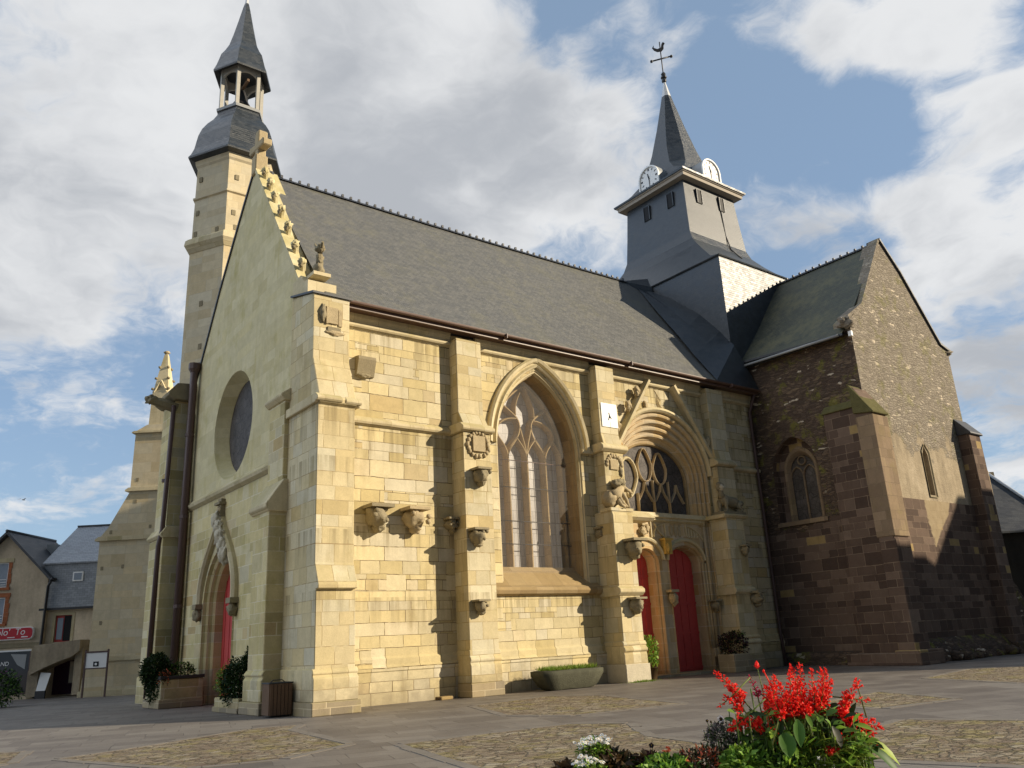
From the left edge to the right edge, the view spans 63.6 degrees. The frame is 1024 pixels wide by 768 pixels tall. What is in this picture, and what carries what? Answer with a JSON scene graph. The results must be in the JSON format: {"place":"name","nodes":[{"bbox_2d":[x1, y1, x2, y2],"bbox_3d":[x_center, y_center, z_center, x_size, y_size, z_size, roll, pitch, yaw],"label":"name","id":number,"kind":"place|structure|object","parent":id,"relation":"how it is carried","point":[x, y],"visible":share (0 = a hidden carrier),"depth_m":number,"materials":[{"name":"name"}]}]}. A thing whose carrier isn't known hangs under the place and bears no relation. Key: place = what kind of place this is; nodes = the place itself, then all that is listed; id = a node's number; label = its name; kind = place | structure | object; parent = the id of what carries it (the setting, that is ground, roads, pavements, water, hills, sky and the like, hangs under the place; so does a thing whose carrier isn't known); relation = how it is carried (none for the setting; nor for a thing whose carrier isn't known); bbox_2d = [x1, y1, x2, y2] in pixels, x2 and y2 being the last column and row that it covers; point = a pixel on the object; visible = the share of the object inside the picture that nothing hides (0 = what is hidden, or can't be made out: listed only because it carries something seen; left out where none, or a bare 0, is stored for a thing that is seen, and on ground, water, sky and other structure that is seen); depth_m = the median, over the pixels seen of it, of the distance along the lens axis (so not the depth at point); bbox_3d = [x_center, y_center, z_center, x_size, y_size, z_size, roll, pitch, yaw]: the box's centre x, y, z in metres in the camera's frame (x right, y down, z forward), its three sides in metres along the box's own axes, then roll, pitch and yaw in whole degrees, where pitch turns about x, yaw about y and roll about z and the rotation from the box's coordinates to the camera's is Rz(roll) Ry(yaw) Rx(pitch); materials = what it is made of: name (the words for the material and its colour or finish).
{"place":"outdoors","nodes":[
{"label":"outdoors","id":0,"kind":"place"},
{"bbox_2d":[0,654,1023,767],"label":"ground","id":1,"kind":"structure","parent":0,"point":[46,730],"depth_m":19.58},
{"bbox_2d":[0,668,24,707],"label":"dark bush","id":2,"kind":"object","parent":1,"relation":"on","point":[13,685],"visible":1,"depth_m":35.64,"materials":[{"name":"green plant"}]},
{"bbox_2d":[0,529,59,699],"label":"shop house","id":3,"kind":"structure","parent":1,"relation":"on","point":[26,576],"depth_m":44.83,"materials":[{"name":"beige paint"}]},
{"bbox_2d":[0,593,10,625],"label":"window","id":4,"kind":"structure","parent":3,"relation":"in","point":[4,605],"depth_m":44.73,"materials":[{"name":"orange wood"}]},
{"bbox_2d":[0,558,14,589],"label":"window","id":5,"kind":"structure","parent":3,"relation":"in","point":[5,568],"depth_m":45.32,"materials":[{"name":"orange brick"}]},
{"bbox_2d":[0,649,31,694],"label":"shop window","id":6,"kind":"structure","parent":3,"relation":"in","point":[18,660],"depth_m":43.85,"materials":[{"name":"grey glass"}]},
{"bbox_2d":[34,673,50,698],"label":"menu board","id":7,"kind":"object","parent":1,"relation":"on","point":[40,692],"visible":0.96,"depth_m":42.93,"materials":[{"name":"white paint"}]},
{"bbox_2d":[25,524,109,697],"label":"slate hung house","id":8,"kind":"structure","parent":1,"relation":"on","point":[70,562],"depth_m":44.78,"materials":[{"name":"beige stone"}]},
{"bbox_2d":[51,661,71,694],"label":"back door","id":9,"kind":"structure","parent":8,"relation":"in","point":[60,677],"depth_m":44.54,"materials":[{"name":"black"}]},
{"bbox_2d":[54,615,71,641],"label":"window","id":10,"kind":"structure","parent":8,"relation":"in","point":[63,622],"depth_m":44.69,"materials":[{"name":"red paint"}]},
{"bbox_2d":[67,660,73,683],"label":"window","id":11,"kind":"structure","parent":8,"relation":"in","point":[71,666],"depth_m":44.37,"materials":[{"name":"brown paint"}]},
{"bbox_2d":[72,571,83,580],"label":"window","id":12,"kind":"structure","parent":8,"relation":"in","point":[77,576],"depth_m":45.15,"materials":[{"name":"white paint"}]},
{"bbox_2d":[81,649,109,697],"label":"notice board","id":13,"kind":"object","parent":1,"relation":"on","point":[96,659],"visible":0.99,"depth_m":41.55,"materials":[{"name":"brown paint"}]},
{"bbox_2d":[142,674,204,708],"bbox_3d":[-12.108,10.977,29.518,1.530,1.060,2.040,10,-22,-36],"label":"stone planter","id":14,"kind":"object","parent":1,"relation":"on","point":[179,691],"visible":0.82,"depth_m":28.79,"materials":[{"name":"beige stone"}]},
{"bbox_2d":[138,651,173,704],"bbox_3d":[-12.667,10.449,29.319,1.634,1.838,1.438,-9,-18,18],"label":"ivy bush","id":15,"kind":"object","parent":14,"relation":"in","point":[164,661],"visible":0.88,"depth_m":28.97,"materials":[{"name":"green plant"}]},
{"bbox_2d":[156,668,171,686],"bbox_3d":[-12.091,10.278,28.747,0.518,0.708,0.627,0,-18,-8],"label":"russet shrub","id":16,"kind":"object","parent":14,"relation":"in","point":[161,672],"visible":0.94,"depth_m":28.66,"materials":[{"name":"brown plant"}]},
{"bbox_2d":[167,661,195,675],"bbox_3d":[-11.744,10.192,29.289,1.088,0.751,0.756,10,-22,-36],"label":"leafy shrub","id":17,"kind":"object","parent":14,"relation":"in","point":[182,668],"visible":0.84,"depth_m":29.27,"materials":[{"name":"green plant"}]},
{"bbox_2d":[212,696,242,713],"bbox_3d":[-8.188,9.668,24.959,1.050,0.450,2.180,10,-22,-36],"label":"stone planter","id":18,"kind":"object","parent":1,"relation":"on","point":[217,707],"visible":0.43,"depth_m":24.52,"materials":[{"name":"stone"}]},
{"bbox_2d":[212,659,242,695],"bbox_3d":[-8.723,9.138,25.445,0.939,1.315,0.925,-6,-18,11],"label":"flowering shrub","id":19,"kind":"object","parent":18,"relation":"in","point":[218,681],"visible":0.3,"depth_m":25.28,"materials":[{"name":"green plant"}]},
{"bbox_2d":[219,645,248,707],"bbox_3d":[-8.216,8.840,24.864,1.074,2.010,1.921,10,-22,-36],"label":"evergreen bush","id":20,"kind":"object","parent":18,"relation":"in","point":[228,675],"visible":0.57,"depth_m":24.54,"materials":[{"name":"green plant"}]},
{"bbox_2d":[261,679,292,716],"bbox_3d":[-6.350,8.471,22.310,0.660,0.913,0.660,8,-21,-32],"label":"litter bin","id":21,"kind":"object","parent":1,"relation":"on","point":[276,700],"visible":1,"depth_m":22.06,"materials":[{"name":"brown wood"}]},
{"bbox_2d":[435,696,452,699],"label":"stone block","id":22,"kind":"structure","parent":1,"relation":"on","point":[444,698],"depth_m":25.41,"materials":[{"name":"beige stone"}]},
{"bbox_2d":[0,666,1023,767],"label":"paving edge stones","id":23,"kind":"object","parent":1,"relation":"on","point":[21,755],"visible":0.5,"depth_m":14.63,"materials":[{"name":"grey stone"}]},
{"bbox_2d":[77,0,1023,716],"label":"church","id":24,"kind":"structure","parent":1,"relation":"on","point":[381,456],"depth_m":33.36,"materials":[{"name":"stone"}]},
{"bbox_2d":[497,384,568,567],"bbox_3d":[0.627,3.523,31.483,3.777,7.620,0.680,10,-22,-36],"label":"window","id":25,"kind":"structure","parent":24,"relation":"in","point":[530,460],"depth_m":31.71,"materials":[{"name":"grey glass"}]},
{"bbox_2d":[623,443,705,520],"bbox_3d":[6.224,4.123,35.217,4.800,3.383,0.820,10,-22,-36],"label":"tympanum window","id":26,"kind":"structure","parent":24,"relation":"in","point":[656,479],"depth_m":35.54,"materials":[{"name":"grey glass"}]},
{"bbox_2d":[530,667,603,690],"bbox_3d":[1.889,9.943,27.854,2.600,0.650,0.884,10,-22,-36],"label":"granite trough","id":27,"kind":"object","parent":1,"relation":"on","point":[555,680],"visible":0.9,"depth_m":27.37,"materials":[{"name":"stone"}]},
{"bbox_2d":[629,678,660,682],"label":"weeds","id":28,"kind":"object","parent":1,"relation":"on","point":[646,680],"visible":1,"depth_m":29.51,"materials":[{"name":"green plant"}]},
{"bbox_2d":[644,635,659,679],"bbox_3d":[5.140,10.210,30.893,0.870,1.629,0.873,-7,-18,13],"label":"potted shrub","id":29,"kind":"object","parent":1,"relation":"on","point":[654,672],"visible":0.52,"depth_m":30.72,"materials":[{"name":"green plant"}]},
{"bbox_2d":[717,629,751,672],"bbox_3d":[9.059,10.839,33.615,1.786,1.662,1.106,10,-22,-36],"label":"potted plant","id":30,"kind":"object","parent":1,"relation":"on","point":[732,662],"visible":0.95,"depth_m":33.23,"materials":[{"name":"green plant"}]},
{"bbox_2d":[0,667,1023,767],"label":"cobble paving","id":31,"kind":"structure","parent":0,"point":[982,742],"depth_m":13.86,"materials":[{"name":"stone"}]},
{"bbox_2d":[0,0,1023,544],"label":"sky","id":32,"kind":"structure","parent":0,"point":[843,126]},
{"bbox_2d":[535,662,598,670],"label":"grass","id":33,"kind":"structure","parent":0,"point":[564,667],"depth_m":27.72,"materials":[{"name":"green plant"}]},
{"bbox_2d":[573,733,611,757],"bbox_3d":[0.298,1.327,2.998,0.143,0.112,0.138,10,-22,-36],"label":"white alyssum","id":34,"kind":"object","parent":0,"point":[596,744],"visible":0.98,"depth_m":2.98,"materials":[{"name":"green plant"}]},
{"bbox_2d":[777,723,876,767],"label":"ornamental grass","id":35,"kind":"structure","parent":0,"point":[826,763],"depth_m":2.88,"materials":[{"name":"green plant"}]},
{"bbox_2d":[988,472,1023,596],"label":"slate roofed house","id":36,"kind":"structure","parent":0,"point":[1009,501],"depth_m":44.81,"materials":[{"name":"grey stone"}]},
{"bbox_3d":[0.607,2.034,2.918,1.450,1.000,1.020,-3,-17,0],"label":"flower planter","id":37,"kind":"object","parent":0,"visible":0},
{"bbox_2d":[550,757,574,767],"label":"coleus","id":38,"kind":"object","parent":37,"relation":"on","point":[566,762],"visible":0.88,"depth_m":2.94,"materials":[{"name":"brown plant"}]},
{"bbox_2d":[571,754,607,767],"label":"white alyssum","id":39,"kind":"object","parent":37,"relation":"in","point":[585,761],"visible":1,"depth_m":2.90,"materials":[{"name":"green plant"}]},
{"bbox_2d":[594,744,640,767],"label":"coleus","id":40,"kind":"object","parent":37,"relation":"on","point":[619,759],"visible":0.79,"depth_m":2.95,"materials":[{"name":"brown plant"}]},
{"bbox_2d":[631,748,668,767],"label":"coleus","id":41,"kind":"object","parent":37,"relation":"on","point":[643,754],"visible":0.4,"depth_m":2.97,"materials":[{"name":"brown plant"}]},
{"bbox_2d":[635,751,691,767],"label":"bedding plant","id":42,"kind":"object","parent":37,"relation":"on","point":[666,760],"visible":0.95,"depth_m":2.89,"materials":[{"name":"green plant"}]},
{"bbox_2d":[662,746,670,752],"bbox_3d":[0.564,1.448,2.938,0.035,0.295,0.046,-6,-18,8],"label":"marigold","id":43,"kind":"object","parent":37,"relation":"on","point":[668,749],"visible":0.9,"depth_m":2.97,"materials":[{"name":"red plant"}]},
{"bbox_2d":[676,761,708,767],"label":"bronze bedding plant","id":44,"kind":"object","parent":37,"relation":"on","point":[696,766],"visible":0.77,"depth_m":2.88,"materials":[{"name":"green plant"}]},
{"bbox_2d":[676,742,723,767],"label":"bronze bedding plant","id":45,"kind":"object","parent":37,"relation":"on","point":[711,756],"visible":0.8,"depth_m":2.94,"materials":[{"name":"brown plant"}]},
{"bbox_2d":[701,720,740,757],"bbox_3d":[0.765,1.404,2.961,0.136,0.374,0.146,10,-22,-36],"label":"heather","id":46,"kind":"object","parent":37,"relation":"on","point":[719,729],"visible":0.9,"depth_m":2.99,"materials":[{"name":"grey plant"}]},
{"bbox_2d":[717,715,726,742],"bbox_3d":[0.773,1.379,2.973,0.028,0.346,0.011,2,-18,-16],"label":"pansy","id":47,"kind":"object","parent":37,"relation":"on","point":[720,718],"visible":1,"depth_m":3.02,"materials":[{"name":"white plant"}]},
{"bbox_2d":[718,739,768,767],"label":"bedding plant","id":48,"kind":"object","parent":37,"relation":"on","point":[730,757],"visible":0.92,"depth_m":2.87,"materials":[{"name":"green plant"}]},
{"bbox_2d":[713,670,778,767],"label":"scarlet salvia","id":49,"kind":"object","parent":37,"relation":"on","point":[755,720],"visible":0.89,"depth_m":2.96,"materials":[{"name":"red plant"}]},
{"bbox_2d":[759,745,815,767],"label":"bedding plant","id":50,"kind":"object","parent":37,"relation":"on","point":[784,761],"visible":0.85,"depth_m":2.84,"materials":[{"name":"green plant"}]},
{"bbox_2d":[745,662,874,767],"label":"scarlet salvia","id":51,"kind":"object","parent":37,"relation":"on","point":[785,713],"visible":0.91,"depth_m":2.96,"materials":[{"name":"red plant"}]},
{"bbox_2d":[747,660,773,724],"bbox_3d":[0.936,1.172,3.039,0.114,0.294,0.045,-7,-18,14],"label":"magenta salvia","id":52,"kind":"object","parent":51,"relation":"attached to","point":[759,691],"visible":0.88,"depth_m":3.06,"materials":[{"name":"red plant"}]},
{"bbox_2d":[779,677,899,767],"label":"scarlet salvia","id":53,"kind":"object","parent":37,"relation":"on","point":[789,748],"visible":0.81,"depth_m":2.91,"materials":[{"name":"red plant"}]}
]}

